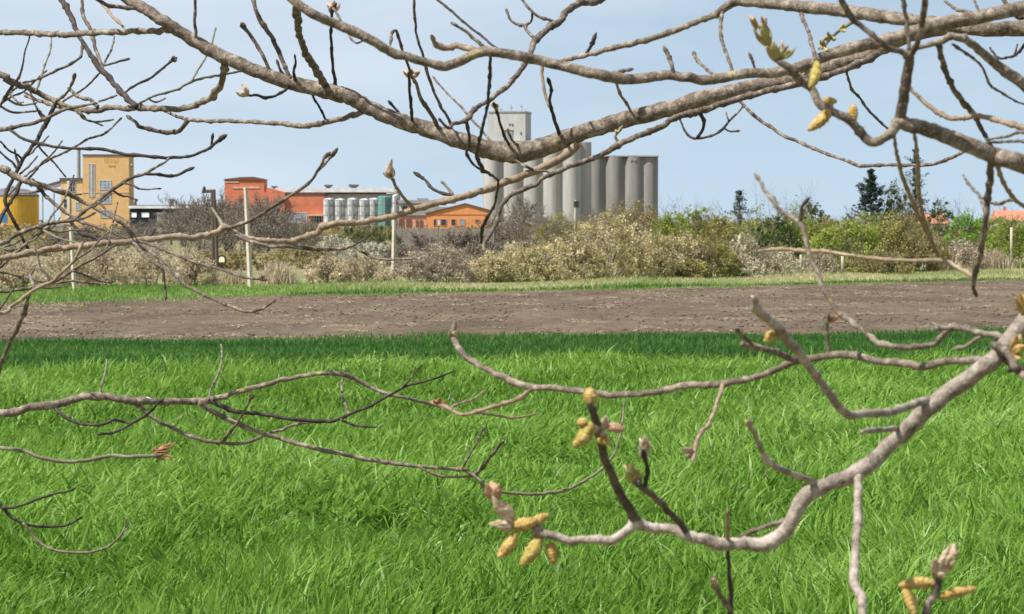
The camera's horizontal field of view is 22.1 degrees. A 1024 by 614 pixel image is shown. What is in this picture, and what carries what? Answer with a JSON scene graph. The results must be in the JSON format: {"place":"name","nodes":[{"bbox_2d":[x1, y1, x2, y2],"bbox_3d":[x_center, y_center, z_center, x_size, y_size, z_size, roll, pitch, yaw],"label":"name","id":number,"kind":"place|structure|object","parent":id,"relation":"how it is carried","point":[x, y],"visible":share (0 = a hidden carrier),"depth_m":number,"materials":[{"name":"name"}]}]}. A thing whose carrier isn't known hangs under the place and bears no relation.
{"place":"outdoors","nodes":[
{"label":"outdoors","id":0,"kind":"place"},
{"bbox_2d":[0,279,1023,342],"bbox_3d":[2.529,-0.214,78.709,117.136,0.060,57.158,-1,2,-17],"label":"ploughed field","id":1,"kind":"structure","parent":0,"point":[547,319],"depth_m":66.60,"materials":[{"name":"soil"}]},
{"bbox_2d":[0,278,1022,342],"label":"straw residue","id":2,"kind":"object","parent":1,"relation":"on","point":[534,309],"visible":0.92,"depth_m":67.34},
{"bbox_2d":[2,278,1022,316],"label":"field weeds","id":3,"kind":"object","parent":1,"relation":"on","point":[403,293],"visible":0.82,"depth_m":87.63,"materials":[{"name":"green plant"}]},
{"bbox_2d":[0,237,1023,282],"bbox_3d":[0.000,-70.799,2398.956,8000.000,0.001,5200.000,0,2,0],"label":"ground","id":4,"kind":"structure","parent":0,"point":[176,247],"depth_m":180.17,"materials":[{"name":"plant"}]},
{"bbox_2d":[0,186,38,235],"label":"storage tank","id":5,"kind":"object","parent":4,"relation":"on","point":[24,208],"visible":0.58,"depth_m":690.90,"materials":[{"name":"metal"}]},
{"bbox_2d":[0,234,55,255],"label":"thicket","id":6,"kind":"object","parent":4,"relation":"on","point":[37,241],"visible":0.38,"depth_m":199.85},
{"bbox_2d":[35,232,117,255],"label":"thicket","id":7,"kind":"object","parent":4,"relation":"on","point":[62,243],"visible":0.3,"depth_m":199.31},
{"bbox_2d":[57,224,113,252],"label":"bare tree","id":8,"kind":"object","parent":4,"relation":"on","point":[85,228],"visible":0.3,"depth_m":228.54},
{"bbox_2d":[59,150,133,231],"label":"ochre tower","id":9,"kind":"structure","parent":4,"relation":"on","point":[103,174],"depth_m":699.39,"materials":[{"name":"paint"}]},
{"bbox_2d":[88,164,94,196],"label":"slit window","id":10,"kind":"structure","parent":9,"relation":"in","point":[89,165],"depth_m":699.25,"materials":[{"name":"white glass"}]},
{"bbox_2d":[99,227,168,255],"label":"thicket","id":11,"kind":"object","parent":4,"relation":"on","point":[127,235],"visible":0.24,"depth_m":204.28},
{"bbox_2d":[113,219,165,246],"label":"bare tree","id":12,"kind":"object","parent":4,"relation":"on","point":[142,227],"visible":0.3,"depth_m":299.27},
{"bbox_2d":[128,198,208,231],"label":"open shed","id":13,"kind":"structure","parent":4,"relation":"on","point":[142,213],"depth_m":639.60,"materials":[{"name":"black metal"}]},
{"bbox_2d":[152,194,194,246],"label":"bare tree","id":14,"kind":"object","parent":4,"relation":"on","point":[177,209],"visible":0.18,"depth_m":299.69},
{"bbox_2d":[172,195,210,249],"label":"bare tree","id":15,"kind":"object","parent":4,"relation":"on","point":[191,211],"visible":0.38,"depth_m":259.33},
{"bbox_2d":[153,209,230,254],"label":"thicket","id":16,"kind":"object","parent":4,"relation":"on","point":[192,230],"visible":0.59,"depth_m":209.64,"materials":[{"name":"plant"}]},
{"bbox_2d":[176,252,233,271],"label":"shrub","id":17,"kind":"object","parent":4,"relation":"on","point":[209,256],"visible":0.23,"depth_m":129.62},
{"bbox_2d":[202,186,218,273],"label":"utility pole","id":18,"kind":"object","parent":4,"relation":"on","point":[214,245],"visible":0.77,"depth_m":124.78,"materials":[{"name":"brown metal"}]},
{"bbox_2d":[188,185,252,251],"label":"bare tree","id":19,"kind":"object","parent":4,"relation":"on","point":[208,212],"visible":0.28,"depth_m":239.21,"materials":[{"name":"plant"}]},
{"bbox_2d":[203,192,276,255],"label":"thicket","id":20,"kind":"object","parent":4,"relation":"on","point":[238,230],"visible":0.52,"depth_m":204.41,"materials":[{"name":"plant"}]},
{"bbox_2d":[219,249,291,269],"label":"shrub","id":21,"kind":"object","parent":4,"relation":"on","point":[238,261],"visible":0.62,"depth_m":134.37,"materials":[{"name":"plant"}]},
{"bbox_2d":[223,190,300,252],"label":"bare tree","id":22,"kind":"object","parent":4,"relation":"on","point":[259,206],"visible":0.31,"depth_m":229.16,"materials":[{"name":"plant"}]},
{"bbox_2d":[249,203,314,254],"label":"thicket","id":23,"kind":"object","parent":4,"relation":"on","point":[279,228],"visible":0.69,"depth_m":204.66,"materials":[{"name":"plant"}]},
{"bbox_2d":[261,241,341,268],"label":"shrub","id":24,"kind":"object","parent":4,"relation":"on","point":[303,255],"visible":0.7,"depth_m":139.25,"materials":[{"name":"plant"}]},
{"bbox_2d":[286,214,323,244],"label":"bare tree","id":25,"kind":"object","parent":4,"relation":"on","point":[315,228],"visible":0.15,"depth_m":240.30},
{"bbox_2d":[224,177,399,225],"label":"red factory","id":26,"kind":"structure","parent":4,"relation":"on","point":[310,200],"depth_m":780.03,"materials":[{"name":"brick"}]},
{"bbox_2d":[0,36,625,554],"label":"walnut tree","id":27,"kind":"object","parent":4,"relation":"on","point":[160,452],"visible":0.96,"depth_m":5.01,"materials":[{"name":"brown plant"}]},
{"bbox_2d":[323,198,333,230],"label":"process tank","id":28,"kind":"object","parent":4,"relation":"on","point":[328,209],"visible":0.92,"depth_m":759.72,"materials":[{"name":"metal"}]},
{"bbox_2d":[308,231,355,262],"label":"shrub","id":29,"kind":"object","parent":4,"relation":"on","point":[336,241],"visible":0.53,"depth_m":159.56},
{"bbox_2d":[335,198,345,229],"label":"process tank","id":30,"kind":"object","parent":4,"relation":"on","point":[340,212],"visible":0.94,"depth_m":759.70,"materials":[{"name":"metal"}]},
{"bbox_2d":[347,198,357,226],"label":"process tank","id":31,"kind":"object","parent":4,"relation":"on","point":[352,208],"visible":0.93,"depth_m":759.72,"materials":[{"name":"metal"}]},
{"bbox_2d":[338,216,372,252],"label":"shrub","id":32,"kind":"object","parent":4,"relation":"on","point":[359,234],"visible":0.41,"depth_m":189.58,"materials":[{"name":"green plant"}]},
{"bbox_2d":[359,198,369,230],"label":"process tank","id":33,"kind":"object","parent":4,"relation":"on","point":[364,208],"visible":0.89,"depth_m":759.68,"materials":[{"name":"metal"}]},
{"bbox_2d":[346,236,390,265],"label":"shrub","id":34,"kind":"object","parent":4,"relation":"on","point":[377,248],"visible":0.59,"depth_m":149.74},
{"bbox_2d":[369,198,377,226],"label":"process tank","id":35,"kind":"object","parent":4,"relation":"on","point":[373,207],"visible":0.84,"depth_m":759.63,"materials":[{"name":"metal"}]},
{"bbox_2d":[361,222,405,256],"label":"shrub","id":36,"kind":"object","parent":4,"relation":"on","point":[377,233],"visible":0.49,"depth_m":184.62,"materials":[{"name":"green plant"}]},
{"bbox_2d":[378,196,390,226],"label":"process tank","id":37,"kind":"object","parent":4,"relation":"on","point":[384,205],"visible":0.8,"depth_m":753.75,"materials":[{"name":"metal"}]},
{"bbox_2d":[377,241,419,265],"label":"shrub","id":38,"kind":"object","parent":4,"relation":"on","point":[400,251],"visible":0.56,"depth_m":149.54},
{"bbox_2d":[398,198,455,210],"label":"beige block","id":39,"kind":"structure","parent":4,"relation":"on","point":[403,205],"depth_m":764.42,"materials":[{"name":"grey metal"}]},
{"bbox_2d":[406,229,463,260],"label":"bare tree","id":40,"kind":"object","parent":4,"relation":"on","point":[417,242],"visible":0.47,"depth_m":169.64,"materials":[{"name":"plant"}]},
{"bbox_2d":[409,238,468,267],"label":"shrub","id":41,"kind":"object","parent":4,"relation":"on","point":[428,248],"visible":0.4,"depth_m":139.70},
{"bbox_2d":[398,203,490,230],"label":"orange building","id":42,"kind":"structure","parent":4,"relation":"on","point":[463,214],"depth_m":719.59,"materials":[{"name":"paint"}]},
{"bbox_2d":[396,228,494,256],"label":"plank fence","id":43,"kind":"object","parent":4,"relation":"on","point":[444,233],"visible":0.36,"depth_m":189.93,"materials":[{"name":"grey wood"}]},
{"bbox_2d":[455,226,497,259],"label":"bare tree","id":44,"kind":"object","parent":4,"relation":"on","point":[465,238],"visible":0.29,"depth_m":173.98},
{"bbox_2d":[460,236,506,263],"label":"shrub","id":45,"kind":"object","parent":4,"relation":"on","point":[476,251],"visible":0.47,"depth_m":149.73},
{"bbox_2d":[473,211,519,244],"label":"bare tree","id":46,"kind":"object","parent":4,"relation":"on","point":[498,233],"visible":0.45,"depth_m":249.96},
{"bbox_2d":[0,214,1012,240],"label":"scrub","id":47,"kind":"object","parent":4,"relation":"on","point":[8,230],"visible":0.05,"depth_m":507.75,"materials":[{"name":"plant"}]},
{"bbox_2d":[0,0,1023,613],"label":"walnut tree","id":48,"kind":"object","parent":4,"relation":"on","point":[808,74],"visible":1,"depth_m":3.58,"materials":[{"name":"brown plant"}]},
{"bbox_2d":[495,194,545,245],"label":"bare tree","id":49,"kind":"object","parent":4,"relation":"on","point":[525,209],"visible":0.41,"depth_m":259.36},
{"bbox_2d":[492,206,551,252],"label":"thicket","id":50,"kind":"object","parent":4,"relation":"on","point":[522,233],"visible":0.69,"depth_m":214.86,"materials":[{"name":"plant"}]},
{"bbox_2d":[483,103,590,224],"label":"grain silo","id":51,"kind":"object","parent":4,"relation":"on","point":[564,190],"visible":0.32,"depth_m":950.25,"materials":[{"name":"concrete"}]},
{"bbox_2d":[517,208,571,244],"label":"bare tree","id":52,"kind":"object","parent":4,"relation":"on","point":[540,219],"visible":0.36,"depth_m":239.96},
{"bbox_2d":[532,207,586,254],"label":"thicket","id":53,"kind":"object","parent":4,"relation":"on","point":[551,223],"visible":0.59,"depth_m":209.66,"materials":[{"name":"green plant"}]},
{"bbox_2d":[574,202,615,248],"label":"thicket","id":54,"kind":"object","parent":4,"relation":"on","point":[593,212],"visible":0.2,"depth_m":239.48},
{"bbox_2d":[594,189,638,246],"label":"scrub tree","id":55,"kind":"object","parent":4,"relation":"on","point":[621,209],"visible":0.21,"depth_m":259.80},
{"bbox_2d":[591,155,658,220],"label":"grain silo","id":56,"kind":"object","parent":4,"relation":"on","point":[631,175],"visible":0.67,"depth_m":984.76,"materials":[{"name":"grey concrete"}]},
{"bbox_2d":[614,194,673,251],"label":"scrub tree","id":57,"kind":"object","parent":4,"relation":"on","point":[644,218],"visible":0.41,"depth_m":219.55,"materials":[{"name":"plant"}]},
{"bbox_2d":[648,206,696,256],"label":"scrub tree","id":58,"kind":"object","parent":4,"relation":"on","point":[666,220],"visible":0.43,"depth_m":189.60,"materials":[{"name":"green plant"}]},
{"bbox_2d":[668,190,715,250],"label":"scrub tree","id":59,"kind":"object","parent":4,"relation":"on","point":[697,215],"visible":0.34,"depth_m":199.40,"materials":[{"name":"green plant"}]},
{"bbox_2d":[696,202,755,257],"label":"scrub tree","id":60,"kind":"object","parent":4,"relation":"on","point":[718,233],"visible":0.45,"depth_m":174.56,"materials":[{"name":"green plant"}]},
{"bbox_2d":[721,190,759,234],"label":"ragged conifer","id":61,"kind":"object","parent":4,"relation":"on","point":[740,199],"visible":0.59,"depth_m":299.72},
{"bbox_2d":[721,206,778,258],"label":"scrub tree","id":62,"kind":"object","parent":4,"relation":"on","point":[753,228],"visible":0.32,"depth_m":179.40,"materials":[{"name":"green plant"}]},
{"bbox_2d":[751,208,806,260],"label":"scrub tree","id":63,"kind":"object","parent":4,"relation":"on","point":[782,228],"visible":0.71,"depth_m":169.58,"materials":[{"name":"green plant"}]},
{"bbox_2d":[774,203,826,257],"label":"scrub tree","id":64,"kind":"object","parent":4,"relation":"on","point":[811,234],"visible":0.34,"depth_m":189.37,"materials":[{"name":"green plant"}]},
{"bbox_2d":[784,193,824,242],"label":"evergreen tree","id":65,"kind":"object","parent":4,"relation":"on","point":[820,214],"visible":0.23,"depth_m":329.34,"materials":[{"name":"green plant"}]},
{"bbox_2d":[802,213,850,251],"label":"scrub tree","id":66,"kind":"object","parent":4,"relation":"on","point":[826,223],"visible":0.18,"depth_m":199.54,"materials":[{"name":"green plant"}]},
{"bbox_2d":[844,212,890,254],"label":"scrub tree","id":67,"kind":"object","parent":4,"relation":"on","point":[868,216],"visible":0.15,"depth_m":209.92,"materials":[{"name":"green plant"}]},
{"bbox_2d":[836,168,916,229],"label":"spruce","id":68,"kind":"object","parent":4,"relation":"on","point":[867,198],"visible":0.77,"depth_m":349.25,"materials":[{"name":"plant"}]},
{"bbox_2d":[878,162,915,221],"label":"evergreen tree","id":69,"kind":"object","parent":4,"relation":"on","point":[898,205],"visible":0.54,"depth_m":349.38,"materials":[{"name":"green plant"}]},
{"bbox_2d":[895,149,944,228],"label":"pine tree","id":70,"kind":"object","parent":4,"relation":"on","point":[913,172],"visible":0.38,"depth_m":349.54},
{"bbox_2d":[925,190,958,240],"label":"evergreen tree","id":71,"kind":"object","parent":4,"relation":"on","point":[947,215],"visible":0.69,"depth_m":419.04,"materials":[{"name":"green plant"}]},
{"bbox_2d":[968,205,1018,252],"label":"scrub tree","id":72,"kind":"object","parent":4,"relation":"on","point":[999,218],"visible":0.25,"depth_m":229.40,"materials":[{"name":"green plant"}]},
{"bbox_2d":[0,0,1023,226],"label":"sky","id":73,"kind":"structure","parent":0,"point":[725,163],"materials":[{"name":"blue"}]},
{"bbox_2d":[0,266,1023,303],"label":"verge","id":74,"kind":"structure","parent":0,"point":[159,282],"depth_m":96.86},
{"bbox_2d":[0,243,54,288],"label":"bramble","id":75,"kind":"object","parent":74,"relation":"on","point":[14,267],"visible":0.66,"depth_m":90.19,"materials":[{"name":"beige plant"}]},
{"bbox_2d":[38,243,102,288],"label":"bramble","id":76,"kind":"object","parent":74,"relation":"on","point":[60,263],"visible":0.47,"depth_m":91.75,"materials":[{"name":"beige plant"}]},
{"bbox_2d":[69,228,76,288],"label":"concrete post","id":77,"kind":"object","parent":74,"relation":"on","point":[72,256],"visible":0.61,"depth_m":88.72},
{"bbox_2d":[75,235,144,287],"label":"bramble","id":78,"kind":"object","parent":74,"relation":"on","point":[107,268],"visible":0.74,"depth_m":92.89,"materials":[{"name":"beige plant"}]},
{"bbox_2d":[116,236,187,286],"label":"bramble","id":79,"kind":"object","parent":74,"relation":"on","point":[141,259],"visible":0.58,"depth_m":94.13,"materials":[{"name":"beige plant"}]},
{"bbox_2d":[165,246,221,286],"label":"bramble","id":80,"kind":"object","parent":74,"relation":"on","point":[192,269],"visible":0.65,"depth_m":95.57,"materials":[{"name":"beige plant"}]},
{"bbox_2d":[195,267,258,284],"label":"reed clump","id":81,"kind":"object","parent":74,"relation":"on","point":[225,278],"visible":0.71,"depth_m":99.42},
{"bbox_2d":[243,188,252,286],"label":"concrete post","id":82,"kind":"object","parent":74,"relation":"on","point":[248,245],"visible":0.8,"depth_m":95.39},
{"bbox_2d":[244,259,301,284],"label":"reed clump","id":83,"kind":"object","parent":74,"relation":"on","point":[278,274],"visible":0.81,"depth_m":98.88,"materials":[{"name":"plant"}]},
{"bbox_2d":[302,252,351,283],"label":"shrub","id":84,"kind":"object","parent":74,"relation":"on","point":[322,266],"visible":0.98,"depth_m":99.47,"materials":[{"name":"beige plant"}]},
{"bbox_2d":[341,250,394,282],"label":"shrub","id":85,"kind":"object","parent":74,"relation":"on","point":[367,275],"visible":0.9,"depth_m":100.42,"materials":[{"name":"beige plant"}]},
{"bbox_2d":[391,220,395,279],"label":"concrete post","id":86,"kind":"object","parent":74,"relation":"on","point":[393,253],"visible":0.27,"depth_m":102.16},
{"bbox_2d":[389,247,442,282],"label":"shrub","id":87,"kind":"object","parent":74,"relation":"on","point":[422,267],"visible":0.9,"depth_m":101.61,"materials":[{"name":"plant"}]},
{"bbox_2d":[427,231,479,282],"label":"shrub","id":88,"kind":"object","parent":74,"relation":"on","point":[448,266],"visible":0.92,"depth_m":102.44,"materials":[{"name":"plant"}]},
{"bbox_2d":[458,247,522,282],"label":"blossom shrub","id":89,"kind":"object","parent":74,"relation":"on","point":[502,264],"visible":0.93,"depth_m":103.53,"materials":[{"name":"beige plant"}]},
{"bbox_2d":[498,238,566,281],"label":"blossom shrub","id":90,"kind":"object","parent":74,"relation":"on","point":[534,260],"visible":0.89,"depth_m":104.72,"materials":[{"name":"beige plant"}]},
{"bbox_2d":[530,217,608,280],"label":"blossom shrub","id":91,"kind":"object","parent":74,"relation":"on","point":[580,252],"visible":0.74,"depth_m":106.45,"materials":[{"name":"beige plant"}]},
{"bbox_2d":[551,194,660,277],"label":"blossom shrub","id":92,"kind":"object","parent":74,"relation":"on","point":[617,236],"visible":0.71,"depth_m":108.30,"materials":[{"name":"beige plant"}]},
{"bbox_2d":[613,226,684,278],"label":"blossom shrub","id":93,"kind":"object","parent":74,"relation":"on","point":[657,266],"visible":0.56,"depth_m":110.15,"materials":[{"name":"beige plant"}]},
{"bbox_2d":[649,225,718,277],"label":"blossom shrub","id":94,"kind":"object","parent":74,"relation":"on","point":[684,241],"visible":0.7,"depth_m":111.72,"materials":[{"name":"beige plant"}]},
{"bbox_2d":[660,254,711,278],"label":"shrub","id":95,"kind":"object","parent":74,"relation":"on","point":[703,271],"visible":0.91,"depth_m":110.86,"materials":[{"name":"green plant"}]},
{"bbox_2d":[674,236,742,277],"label":"shrub","id":96,"kind":"object","parent":74,"relation":"on","point":[720,248],"visible":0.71,"depth_m":112.65,"materials":[{"name":"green plant"}]},
{"bbox_2d":[713,250,768,277],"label":"shrub","id":97,"kind":"object","parent":74,"relation":"on","point":[747,266],"visible":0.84,"depth_m":113.35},
{"bbox_2d":[723,219,780,275],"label":"blossom shrub","id":98,"kind":"object","parent":74,"relation":"on","point":[747,240],"visible":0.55,"depth_m":115.06,"materials":[{"name":"plant"}]},
{"bbox_2d":[750,236,803,276],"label":"shrub","id":99,"kind":"object","parent":74,"relation":"on","point":[780,261],"visible":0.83,"depth_m":115.25,"materials":[{"name":"plant"}]},
{"bbox_2d":[794,248,841,273],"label":"shrub","id":100,"kind":"object","parent":74,"relation":"on","point":[823,260],"visible":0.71,"depth_m":118.62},
{"bbox_2d":[806,207,887,272],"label":"shrub","id":101,"kind":"object","parent":74,"relation":"on","point":[847,232],"visible":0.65,"depth_m":125.42,"materials":[{"name":"green plant"}]},
{"bbox_2d":[836,246,916,273],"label":"shrub","id":102,"kind":"object","parent":74,"relation":"on","point":[883,268],"visible":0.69,"depth_m":122.75,"materials":[{"name":"plant"}]},
{"bbox_2d":[854,200,925,271],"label":"shrub","id":103,"kind":"object","parent":74,"relation":"on","point":[890,227],"visible":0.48,"depth_m":127.11,"materials":[{"name":"green plant"}]},
{"bbox_2d":[885,216,952,272],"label":"shrub","id":104,"kind":"object","parent":74,"relation":"on","point":[926,246],"visible":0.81,"depth_m":126.04,"materials":[{"name":"plant"}]},
{"bbox_2d":[932,234,988,268],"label":"shrub","id":105,"kind":"object","parent":74,"relation":"on","point":[961,250],"visible":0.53,"depth_m":128.98,"materials":[{"name":"plant"}]},
{"bbox_2d":[937,193,991,261],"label":"shrub","id":106,"kind":"object","parent":74,"relation":"on","point":[963,222],"visible":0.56,"depth_m":143.43,"materials":[{"name":"green plant"}]},
{"bbox_2d":[961,246,1020,269],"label":"reed clump","id":107,"kind":"object","parent":74,"relation":"on","point":[996,260],"visible":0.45,"depth_m":130.62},
{"bbox_2d":[975,206,1023,267],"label":"shrub","id":108,"kind":"object","parent":74,"relation":"on","point":[995,241],"visible":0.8,"depth_m":137.70,"materials":[{"name":"green plant"}]},
{"bbox_2d":[989,207,1023,226],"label":"tiled house","id":109,"kind":"structure","parent":0,"point":[1009,212],"depth_m":472.48,"materials":[{"name":"orange tile"}]},
{"label":"crop field","id":110,"kind":"structure","parent":0,"visible":0},
{"bbox_2d":[0,334,1023,613],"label":"wheat crop","id":111,"kind":"object","parent":110,"relation":"on","point":[268,526],"visible":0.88,"depth_m":19.42,"materials":[{"name":"green plant"}]},
{"bbox_2d":[0,323,1023,377],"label":"dark wheat strip","id":112,"kind":"object","parent":110,"relation":"on","point":[39,350],"visible":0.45,"depth_m":45.54,"materials":[{"name":"green plant"}]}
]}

